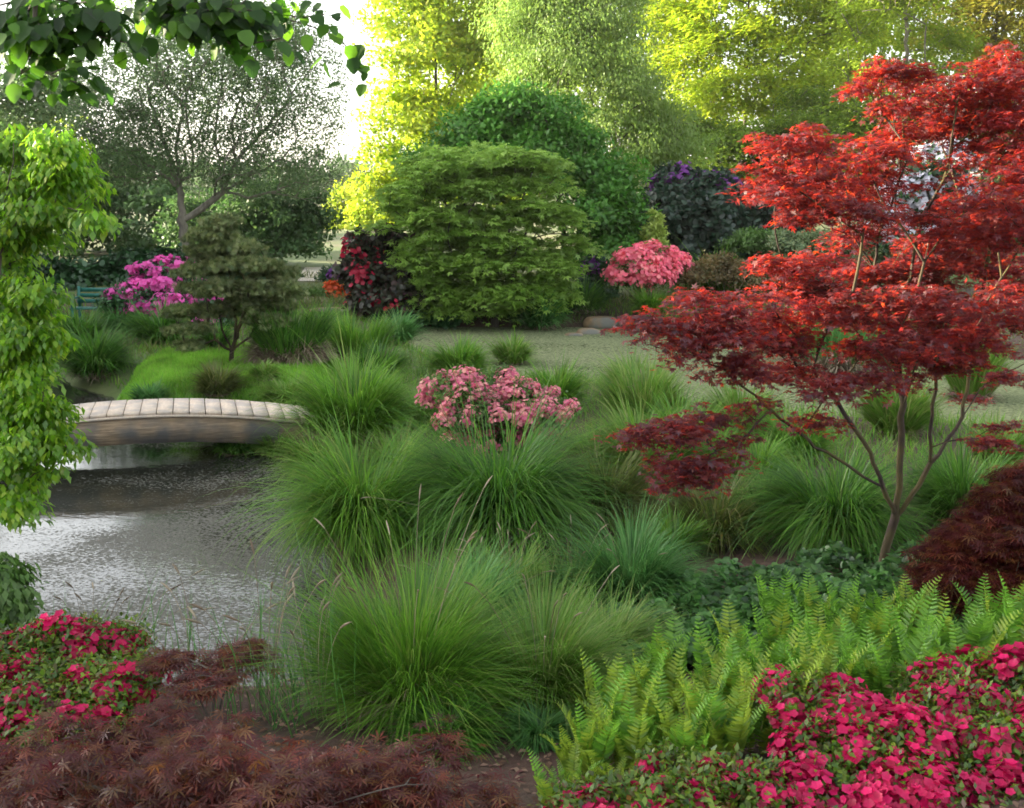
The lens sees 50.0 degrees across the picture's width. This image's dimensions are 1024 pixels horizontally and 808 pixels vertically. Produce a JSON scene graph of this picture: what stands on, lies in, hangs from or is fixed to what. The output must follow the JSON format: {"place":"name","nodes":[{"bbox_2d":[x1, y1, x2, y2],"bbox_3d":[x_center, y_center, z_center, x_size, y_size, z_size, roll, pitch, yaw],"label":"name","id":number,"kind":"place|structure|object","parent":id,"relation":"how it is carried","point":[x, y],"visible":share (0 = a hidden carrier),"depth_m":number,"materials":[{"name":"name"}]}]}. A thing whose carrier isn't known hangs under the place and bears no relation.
{"place":"outdoors","nodes":[
{"label":"outdoors","id":0,"kind":"place"},
{"bbox_2d":[0,370,346,685],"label":"water","id":1,"kind":"structure","parent":0,"point":[121,512],"depth_m":9.50,"materials":[{"name":"black liquid"}]},
{"bbox_2d":[0,0,1022,181],"label":"sky","id":2,"kind":"structure","parent":0,"point":[351,33],"materials":[{"name":"white"}]},
{"bbox_2d":[0,173,1023,807],"bbox_3d":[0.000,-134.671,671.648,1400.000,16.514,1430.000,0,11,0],"label":"ground","id":3,"kind":"structure","parent":0,"point":[114,391],"depth_m":8.28,"materials":[{"name":"soil"}]},
{"bbox_2d":[0,551,49,632],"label":"shrub","id":4,"kind":"object","parent":3,"relation":"on","point":[16,594],"visible":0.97,"depth_m":5.80,"materials":[{"name":"green plant"}]},
{"bbox_2d":[0,52,109,174],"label":"broadleaf tree","id":5,"kind":"object","parent":3,"relation":"on","point":[18,110],"visible":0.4,"depth_m":47.53,"materials":[{"name":"green plant"}]},
{"bbox_2d":[0,123,123,534],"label":"broadleaf shrub","id":6,"kind":"object","parent":3,"relation":"on","point":[35,431],"visible":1,"depth_m":5.85,"materials":[{"name":"green plant"}]},
{"bbox_2d":[48,289,124,342],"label":"grass tussock","id":7,"kind":"object","parent":3,"relation":"on","point":[90,326],"depth_m":19.55,"materials":[{"name":"plant"}]},
{"bbox_2d":[0,607,172,759],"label":"azalea","id":8,"kind":"object","parent":3,"relation":"on","point":[82,663],"visible":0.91,"depth_m":4.80,"materials":[{"name":"green plant"}]},
{"bbox_2d":[0,121,197,257],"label":"broadleaf tree","id":9,"kind":"object","parent":3,"relation":"on","point":[143,202],"visible":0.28,"depth_m":43.69,"materials":[{"name":"green plant"}]},
{"bbox_2d":[51,310,148,385],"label":"grass tussock","id":10,"kind":"object","parent":3,"relation":"on","point":[99,356],"depth_m":16.78,"materials":[{"name":"plant"}]},
{"bbox_2d":[2,240,303,291],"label":"hedge","id":11,"kind":"object","parent":3,"relation":"on","point":[82,273],"visible":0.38,"depth_m":30.62,"materials":[{"name":"green plant"}]},
{"bbox_2d":[112,287,195,347],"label":"grass tussock","id":12,"kind":"object","parent":3,"relation":"on","point":[149,328],"depth_m":19.86,"materials":[{"name":"plant"}]},
{"bbox_2d":[91,250,234,328],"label":"rhododendron","id":13,"kind":"object","parent":3,"relation":"on","point":[155,273],"visible":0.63,"depth_m":21.68,"materials":[{"name":"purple plant"}]},
{"bbox_2d":[0,0,369,106],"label":"heart leaved tree","id":14,"kind":"object","parent":3,"relation":"on","point":[34,36],"visible":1,"depth_m":3.24,"materials":[{"name":"green plant"}]},
{"bbox_2d":[61,398,322,447],"bbox_3d":[-4.625,0.433,12.524,5.345,0.806,0.864,-3,11,-16],"label":"footbridge","id":15,"kind":"object","parent":3,"relation":"on","point":[124,422],"visible":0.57,"depth_m":12.41,"materials":[{"name":"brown wood"}]},
{"bbox_2d":[35,0,361,252],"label":"open crowned tree","id":16,"kind":"object","parent":3,"relation":"on","point":[219,75],"visible":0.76,"depth_m":31.56,"materials":[{"name":"green plant"}]},
{"bbox_2d":[131,635,285,735],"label":"maple sprig","id":17,"kind":"object","parent":3,"relation":"on","point":[210,674],"visible":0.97,"depth_m":4.73,"materials":[{"name":"plant"}]},
{"bbox_2d":[122,561,301,708],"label":"reed clump","id":18,"kind":"object","parent":3,"relation":"on","point":[189,608],"visible":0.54,"depth_m":5.24,"materials":[{"name":"green plant"}]},
{"bbox_2d":[181,354,255,397],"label":"grass tussock","id":19,"kind":"object","parent":3,"relation":"on","point":[214,381],"depth_m":14.52,"materials":[{"name":"plant"}]},
{"bbox_2d":[158,212,308,362],"bbox_3d":[-4.055,-1.651,15.973,2.276,2.282,1.534,0,11,0],"label":"cloud pruned tree","id":20,"kind":"object","parent":3,"relation":"on","point":[222,247],"visible":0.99,"depth_m":15.80,"materials":[{"name":"green plant"}]},
{"bbox_2d":[118,339,348,403],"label":"grass","id":21,"kind":"structure","parent":3,"relation":"on","point":[169,364],"depth_m":15.70,"materials":[{"name":"plant"}]},
{"bbox_2d":[150,168,352,262],"bbox_3d":[-9.569,-6.362,38.120,8.210,3.591,4.410,6,13,29],"label":"broadleaf tree","id":22,"kind":"object","parent":3,"relation":"on","point":[275,225],"visible":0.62,"depth_m":37.09,"materials":[{"name":"green plant"}]},
{"bbox_2d":[158,539,348,729],"bbox_3d":[-1.100,0.977,4.854,0.951,0.847,0.701,10,14,41],"label":"reed clump","id":23,"kind":"object","parent":3,"relation":"on","point":[260,620],"visible":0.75,"depth_m":4.88,"materials":[{"name":"green plant"}]},
{"bbox_2d":[0,689,544,807],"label":"laceleaf maple","id":24,"kind":"object","parent":3,"relation":"on","point":[202,764],"visible":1,"depth_m":3.51,"materials":[{"name":"plant"}]},
{"bbox_2d":[249,369,321,404],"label":"grass tussock","id":25,"kind":"object","parent":3,"relation":"on","point":[272,394],"depth_m":14.34,"materials":[{"name":"plant"}]},
{"bbox_2d":[203,513,369,736],"bbox_3d":[-0.931,0.972,4.758,0.724,0.875,0.925,-8,13,-34],"label":"reed clump","id":26,"kind":"object","parent":3,"relation":"on","point":[292,633],"visible":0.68,"depth_m":4.83,"materials":[{"name":"green plant"}]},
{"bbox_2d":[227,297,348,366],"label":"grass tussock","id":27,"kind":"object","parent":3,"relation":"on","point":[290,339],"depth_m":15.85,"materials":[{"name":"plant"}]},
{"bbox_2d":[259,408,363,486],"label":"grass tussock","id":28,"kind":"object","parent":3,"relation":"on","point":[309,442],"depth_m":11.44,"materials":[{"name":"plant"}]},
{"bbox_2d":[103,152,562,201],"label":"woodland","id":29,"kind":"object","parent":3,"relation":"on","point":[350,166],"visible":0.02,"depth_m":184.99,"materials":[{"name":"green plant"}]},
{"bbox_2d":[237,307,440,455],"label":"grass tussock","id":30,"kind":"object","parent":3,"relation":"on","point":[359,391],"depth_m":12.04,"materials":[{"name":"plant"}]},
{"bbox_2d":[204,371,478,597],"bbox_3d":[-1.237,0.515,8.969,2.706,1.610,2.647,0,11,0],"label":"grass tussock","id":31,"kind":"object","parent":3,"relation":"on","point":[330,515],"depth_m":8.64,"materials":[{"name":"plant"}]},
{"bbox_2d":[320,179,388,230],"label":"broadleaf tree","id":32,"kind":"object","parent":3,"relation":"on","point":[355,218],"visible":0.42,"depth_m":67.15,"materials":[{"name":"yellow plant"}]},
{"bbox_2d":[314,295,406,365],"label":"grass tussock","id":33,"kind":"object","parent":3,"relation":"on","point":[348,329],"depth_m":17.33,"materials":[{"name":"plant"}]},
{"bbox_2d":[330,222,434,317],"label":"rhododendron","id":34,"kind":"object","parent":3,"relation":"on","point":[368,276],"visible":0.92,"depth_m":23.94,"materials":[{"name":"red plant"}]},
{"bbox_2d":[341,330,425,382],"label":"grass tussock","id":35,"kind":"object","parent":3,"relation":"on","point":[392,355],"depth_m":15.83,"materials":[{"name":"plant"}]},
{"bbox_2d":[335,413,440,489],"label":"grass tussock","id":36,"kind":"object","parent":3,"relation":"on","point":[382,444],"depth_m":10.59,"materials":[{"name":"plant"}]},
{"bbox_2d":[360,306,432,344],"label":"grass tussock","id":37,"kind":"object","parent":3,"relation":"on","point":[409,330],"depth_m":19.76,"materials":[{"name":"plant"}]},
{"bbox_2d":[202,475,592,771],"bbox_3d":[-0.522,0.968,4.979,1.916,1.141,2.009,0,11,0],"label":"grass tussock","id":38,"kind":"object","parent":3,"relation":"on","point":[415,651],"depth_m":4.82,"materials":[{"name":"plant"}]},
{"bbox_2d":[366,669,517,775],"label":"grass tussock","id":39,"kind":"object","parent":3,"relation":"on","point":[474,726],"depth_m":4.52,"materials":[{"name":"plant"}]},
{"bbox_2d":[344,0,553,223],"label":"broadleaf tree","id":40,"kind":"object","parent":3,"relation":"on","point":[414,107],"visible":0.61,"depth_m":41.72,"materials":[{"name":"yellow plant"}]},
{"bbox_2d":[400,331,503,374],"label":"grass tussock","id":41,"kind":"object","parent":3,"relation":"on","point":[460,352],"depth_m":16.51,"materials":[{"name":"plant"}]},
{"bbox_2d":[368,528,555,628],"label":"grass tussock","id":42,"kind":"object","parent":3,"relation":"on","point":[491,577],"depth_m":6.94,"materials":[{"name":"plant"}]},
{"bbox_2d":[352,140,610,327],"bbox_3d":[-0.647,-3.927,25.318,5.707,4.174,5.764,0,11,0],"label":"mound maple","id":43,"kind":"object","parent":3,"relation":"on","point":[491,242],"visible":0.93,"depth_m":23.79,"materials":[{"name":"green plant"}]},
{"bbox_2d":[414,361,581,460],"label":"azalea","id":44,"kind":"object","parent":3,"relation":"on","point":[498,393],"visible":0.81,"depth_m":10.18,"materials":[{"name":"pink plant"}]},
{"bbox_2d":[323,332,685,592],"bbox_3d":[-0.033,0.259,8.718,3.237,2.023,3.170,0,11,0],"label":"grass tussock","id":45,"kind":"object","parent":3,"relation":"on","point":[513,486],"depth_m":8.54,"materials":[{"name":"plant"}]},
{"bbox_2d":[444,519,568,608],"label":"grass tussock","id":46,"kind":"object","parent":3,"relation":"on","point":[527,562],"depth_m":7.50,"materials":[{"name":"plant"}]},
{"bbox_2d":[0,289,1023,674],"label":"grass","id":47,"kind":"structure","parent":3,"relation":"on","point":[846,443],"depth_m":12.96,"materials":[{"name":"plant"}]},
{"bbox_2d":[0,246,1023,371],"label":"grass","id":48,"kind":"structure","parent":3,"relation":"on","point":[318,300],"depth_m":25.70,"materials":[{"name":"plant"}]},
{"bbox_2d":[2,0,1023,213],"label":"woodland","id":49,"kind":"object","parent":3,"relation":"on","point":[900,38],"visible":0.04,"depth_m":61.38,"materials":[{"name":"green plant"}]},
{"bbox_2d":[389,75,663,284],"bbox_3d":[0.501,-5.558,28.394,7.138,5.770,3.949,5,12,23],"label":"dome tree","id":50,"kind":"object","parent":3,"relation":"on","point":[513,115],"visible":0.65,"depth_m":27.38,"materials":[{"name":"green plant"}]},
{"bbox_2d":[33,614,1023,807],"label":"leaf litter","id":51,"kind":"object","parent":3,"relation":"on","point":[963,802],"visible":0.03,"depth_m":4.46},
{"bbox_2d":[489,692,586,758],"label":"grass tussock","id":52,"kind":"object","parent":3,"relation":"on","point":[531,732],"depth_m":4.62,"materials":[{"name":"plant"}]},
{"bbox_2d":[498,278,578,331],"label":"grass tussock","id":53,"kind":"object","parent":3,"relation":"on","point":[532,321],"depth_m":23.97,"materials":[{"name":"plant"}]},
{"bbox_2d":[391,536,691,748],"bbox_3d":[0.130,1.034,5.177,1.587,1.112,1.791,0,11,0],"label":"grass tussock","id":54,"kind":"object","parent":3,"relation":"on","point":[567,656],"depth_m":5.08,"materials":[{"name":"plant"}]},
{"bbox_2d":[517,349,605,406],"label":"grass tussock","id":55,"kind":"object","parent":3,"relation":"on","point":[567,382],"depth_m":13.89,"materials":[{"name":"plant"}]},
{"bbox_2d":[541,715,595,777],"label":"fern","id":56,"kind":"object","parent":3,"relation":"on","point":[562,755],"visible":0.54,"depth_m":4.03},
{"bbox_2d":[559,265,622,314],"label":"grass tussock","id":57,"kind":"object","parent":3,"relation":"on","point":[595,298],"depth_m":24.87,"materials":[{"name":"plant"}]},
{"bbox_2d":[555,669,629,761],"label":"fern","id":58,"kind":"object","parent":3,"relation":"on","point":[609,705],"visible":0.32,"depth_m":4.27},
{"bbox_2d":[570,700,625,776],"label":"fern","id":59,"kind":"object","parent":3,"relation":"on","point":[598,746],"visible":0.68,"depth_m":3.98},
{"bbox_2d":[464,0,736,189],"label":"birch tree","id":60,"kind":"object","parent":3,"relation":"on","point":[659,140],"visible":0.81,"depth_m":34.83,"materials":[{"name":"green plant"}]},
{"bbox_2d":[546,411,685,542],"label":"grass tussock","id":61,"kind":"object","parent":3,"relation":"on","point":[631,490],"depth_m":9.31,"materials":[{"name":"plant"}]},
{"bbox_2d":[545,558,687,668],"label":"grass tussock","id":62,"kind":"object","parent":3,"relation":"on","point":[636,621],"depth_m":6.16,"materials":[{"name":"plant"}]},
{"bbox_2d":[573,668,663,748],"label":"fern","id":63,"kind":"object","parent":3,"relation":"on","point":[644,706],"visible":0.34,"depth_m":4.27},
{"bbox_2d":[592,694,657,777],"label":"fern","id":64,"kind":"object","parent":3,"relation":"on","point":[618,754],"visible":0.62,"depth_m":4.01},
{"bbox_2d":[510,490,744,620],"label":"grass tussock","id":65,"kind":"object","parent":3,"relation":"on","point":[645,562],"depth_m":7.27,"materials":[{"name":"plant"}]},
{"bbox_2d":[600,238,684,298],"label":"azalea","id":66,"kind":"object","parent":3,"relation":"on","point":[648,265],"visible":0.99,"depth_m":24.62,"materials":[{"name":"pink plant"}]},
{"bbox_2d":[575,343,713,423],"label":"grass tussock","id":67,"kind":"object","parent":3,"relation":"on","point":[641,388],"depth_m":12.91,"materials":[{"name":"plant"}]},
{"bbox_2d":[617,661,677,748],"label":"fern","id":68,"kind":"object","parent":3,"relation":"on","point":[658,734],"visible":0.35,"depth_m":4.30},
{"bbox_2d":[561,378,749,497],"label":"grass tussock","id":69,"kind":"object","parent":3,"relation":"on","point":[619,424],"depth_m":10.19,"materials":[{"name":"plant"}]},
{"bbox_2d":[627,645,691,738],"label":"fern","id":70,"kind":"object","parent":3,"relation":"on","point":[671,675],"visible":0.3,"depth_m":4.64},
{"bbox_2d":[528,736,797,807],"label":"azalea","id":71,"kind":"object","parent":3,"relation":"on","point":[712,778],"visible":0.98,"depth_m":3.56,"materials":[{"name":"green plant"}]},
{"bbox_2d":[635,612,694,703],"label":"fern","id":72,"kind":"object","parent":3,"relation":"on","point":[671,636],"visible":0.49,"depth_m":5.20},
{"bbox_2d":[649,691,717,750],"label":"fern","id":73,"kind":"object","parent":3,"relation":"on","point":[672,731],"visible":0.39,"depth_m":4.04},
{"bbox_2d":[637,494,738,561],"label":"grass tussock","id":74,"kind":"object","parent":3,"relation":"on","point":[670,517],"depth_m":8.25,"materials":[{"name":"plant"}]},
{"bbox_2d":[629,373,756,455],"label":"grass tussock","id":75,"kind":"object","parent":3,"relation":"on","point":[665,407],"depth_m":11.59,"materials":[{"name":"plant"}]},
{"bbox_2d":[672,678,747,751],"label":"fern","id":76,"kind":"object","parent":3,"relation":"on","point":[690,704],"visible":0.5,"depth_m":4.10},
{"bbox_2d":[678,614,741,694],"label":"fern","id":77,"kind":"object","parent":3,"relation":"on","point":[705,670],"visible":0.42,"depth_m":4.95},
{"bbox_2d":[622,452,803,560],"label":"grass tussock","id":78,"kind":"object","parent":3,"relation":"on","point":[723,519],"depth_m":8.43,"materials":[{"name":"plant"}]},
{"bbox_2d":[666,249,780,299],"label":"shrub","id":79,"kind":"object","parent":3,"relation":"on","point":[710,267],"visible":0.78,"depth_m":25.74,"materials":[{"name":"green plant"}]},
{"bbox_2d":[630,160,817,262],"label":"rhododendron","id":80,"kind":"object","parent":3,"relation":"on","point":[698,211],"visible":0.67,"depth_m":28.76,"materials":[{"name":"green plant"}]},
{"bbox_2d":[695,682,770,758],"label":"fern","id":81,"kind":"object","parent":3,"relation":"on","point":[738,732],"visible":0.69,"depth_m":4.05,"materials":[{"name":"plant"}]},
{"bbox_2d":[684,372,801,439],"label":"grass tussock","id":82,"kind":"object","parent":3,"relation":"on","point":[732,398],"depth_m":12.43,"materials":[{"name":"plant"}]},
{"bbox_2d":[712,225,787,285],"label":"shrub","id":83,"kind":"object","parent":3,"relation":"on","point":[754,239],"visible":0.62,"depth_m":27.43,"materials":[{"name":"green plant"}]},
{"bbox_2d":[696,426,808,489],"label":"grass tussock","id":84,"kind":"object","parent":3,"relation":"on","point":[762,450],"depth_m":9.98,"materials":[{"name":"plant"}]},
{"bbox_2d":[624,0,904,160],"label":"broadleaf tree","id":85,"kind":"object","parent":3,"relation":"on","point":[705,38],"visible":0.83,"depth_m":44.71,"materials":[{"name":"green plant"}]},
{"bbox_2d":[749,597,794,661],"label":"fern","id":86,"kind":"object","parent":3,"relation":"on","point":[770,633],"visible":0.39,"depth_m":5.50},
{"bbox_2d":[665,84,890,203],"bbox_3d":[9.638,-8.939,40.465,8.927,5.917,6.214,-3,11,-17],"label":"broadleaf tree","id":87,"kind":"object","parent":3,"relation":"on","point":[796,104],"visible":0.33,"depth_m":39.83,"materials":[{"name":"green plant"}]},
{"bbox_2d":[600,534,963,669],"bbox_3d":[1.770,1.165,6.754,2.618,0.563,2.080,0,11,0],"label":"ground cover","id":88,"kind":"object","parent":3,"relation":"on","point":[877,575],"visible":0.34,"depth_m":6.89,"materials":[{"name":"green plant"}]},
{"bbox_2d":[755,571,825,624],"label":"fern","id":89,"kind":"object","parent":3,"relation":"on","point":[770,605],"visible":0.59,"depth_m":6.17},
{"bbox_2d":[734,397,851,465],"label":"grass tussock","id":90,"kind":"object","parent":3,"relation":"on","point":[813,438],"depth_m":10.98,"materials":[{"name":"plant"}]},
{"bbox_2d":[593,40,1023,561],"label":"japanese maple","id":91,"kind":"object","parent":3,"relation":"on","point":[982,222],"visible":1,"depth_m":6.50,"materials":[{"name":"red plant"}]},
{"bbox_2d":[754,225,909,269],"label":"shrub","id":92,"kind":"object","parent":3,"relation":"on","point":[797,242],"visible":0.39,"depth_m":26.44,"materials":[{"name":"green plant"}]},
{"bbox_2d":[703,400,968,568],"bbox_3d":[2.421,0.599,8.251,2.248,1.294,2.317,0,11,0],"label":"grass tussock","id":93,"kind":"object","parent":3,"relation":"on","point":[852,511],"depth_m":8.10,"materials":[{"name":"plant"}]},
{"bbox_2d":[820,573,869,634],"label":"fern","id":94,"kind":"object","parent":3,"relation":"on","point":[853,615],"visible":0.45,"depth_m":5.89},
{"bbox_2d":[827,623,892,694],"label":"fern","id":95,"kind":"object","parent":3,"relation":"on","point":[869,683],"visible":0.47,"depth_m":4.60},
{"bbox_2d":[738,641,1023,807],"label":"azalea","id":96,"kind":"object","parent":3,"relation":"on","point":[842,740],"visible":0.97,"depth_m":3.81,"materials":[{"name":"pink plant"}]},
{"bbox_2d":[811,0,989,142],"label":"slender tree","id":97,"kind":"object","parent":3,"relation":"on","point":[953,43],"visible":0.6,"depth_m":38.21,"materials":[{"name":"green plant"}]},
{"bbox_2d":[865,623,935,703],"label":"fern","id":98,"kind":"object","parent":3,"relation":"on","point":[887,691],"visible":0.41,"depth_m":4.64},
{"bbox_2d":[841,367,960,439],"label":"grass tussock","id":99,"kind":"object","parent":3,"relation":"on","point":[917,411],"depth_m":12.21,"materials":[{"name":"plant"}]},
{"bbox_2d":[809,87,1021,182],"bbox_3d":[13.150,-7.179,33.947,8.940,4.904,3.802,-2,11,-8],"label":"broadleaf tree","id":100,"kind":"object","parent":3,"relation":"on","point":[857,130],"visible":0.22,"depth_m":32.70,"materials":[{"name":"green plant"}]},
{"bbox_2d":[851,136,994,259],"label":"rhododendron","id":101,"kind":"object","parent":3,"relation":"on","point":[916,203],"visible":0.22,"depth_m":25.82,"materials":[{"name":"white plant"}]},
{"bbox_2d":[873,413,1023,531],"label":"grass tussock","id":102,"kind":"object","parent":3,"relation":"on","point":[944,473],"depth_m":8.31,"materials":[{"name":"plant"}]},
{"bbox_2d":[890,457,1023,620],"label":"laceleaf maple","id":103,"kind":"object","parent":3,"relation":"on","point":[972,543],"visible":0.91,"depth_m":6.02,"materials":[{"name":"plant"}]},
{"bbox_2d":[902,0,1023,170],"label":"broadleaf tree","id":104,"kind":"object","parent":3,"relation":"on","point":[1006,22],"visible":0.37,"depth_m":42.75,"materials":[{"name":"green plant"}]},
{"bbox_2d":[924,595,1023,651],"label":"fern","id":105,"kind":"object","parent":3,"relation":"on","point":[980,635],"visible":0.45,"depth_m":5.05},
{"bbox_2d":[949,406,1023,468],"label":"grass tussock","id":106,"kind":"object","parent":3,"relation":"on","point":[1016,438],"depth_m":10.79,"materials":[{"name":"plant"}]},
{"bbox_2d":[409,327,1023,423],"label":"lawn","id":107,"kind":"structure","parent":0,"point":[550,342],"depth_m":19.92,"materials":[{"name":"green plant"}]},
{"bbox_2d":[479,323,543,365],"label":"grass tussock","id":108,"kind":"object","parent":107,"relation":"in","point":[513,354],"depth_m":19.25,"materials":[{"name":"plant"}]},
{"bbox_2d":[771,303,919,373],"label":"grass tussock","id":109,"kind":"object","parent":107,"relation":"in","point":[834,368],"depth_m":18.45,"materials":[{"name":"plant"}]},
{"bbox_2d":[932,328,1022,402],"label":"grass tussock","id":110,"kind":"object","parent":107,"relation":"in","point":[955,382],"depth_m":15.86,"materials":[{"name":"plant"}]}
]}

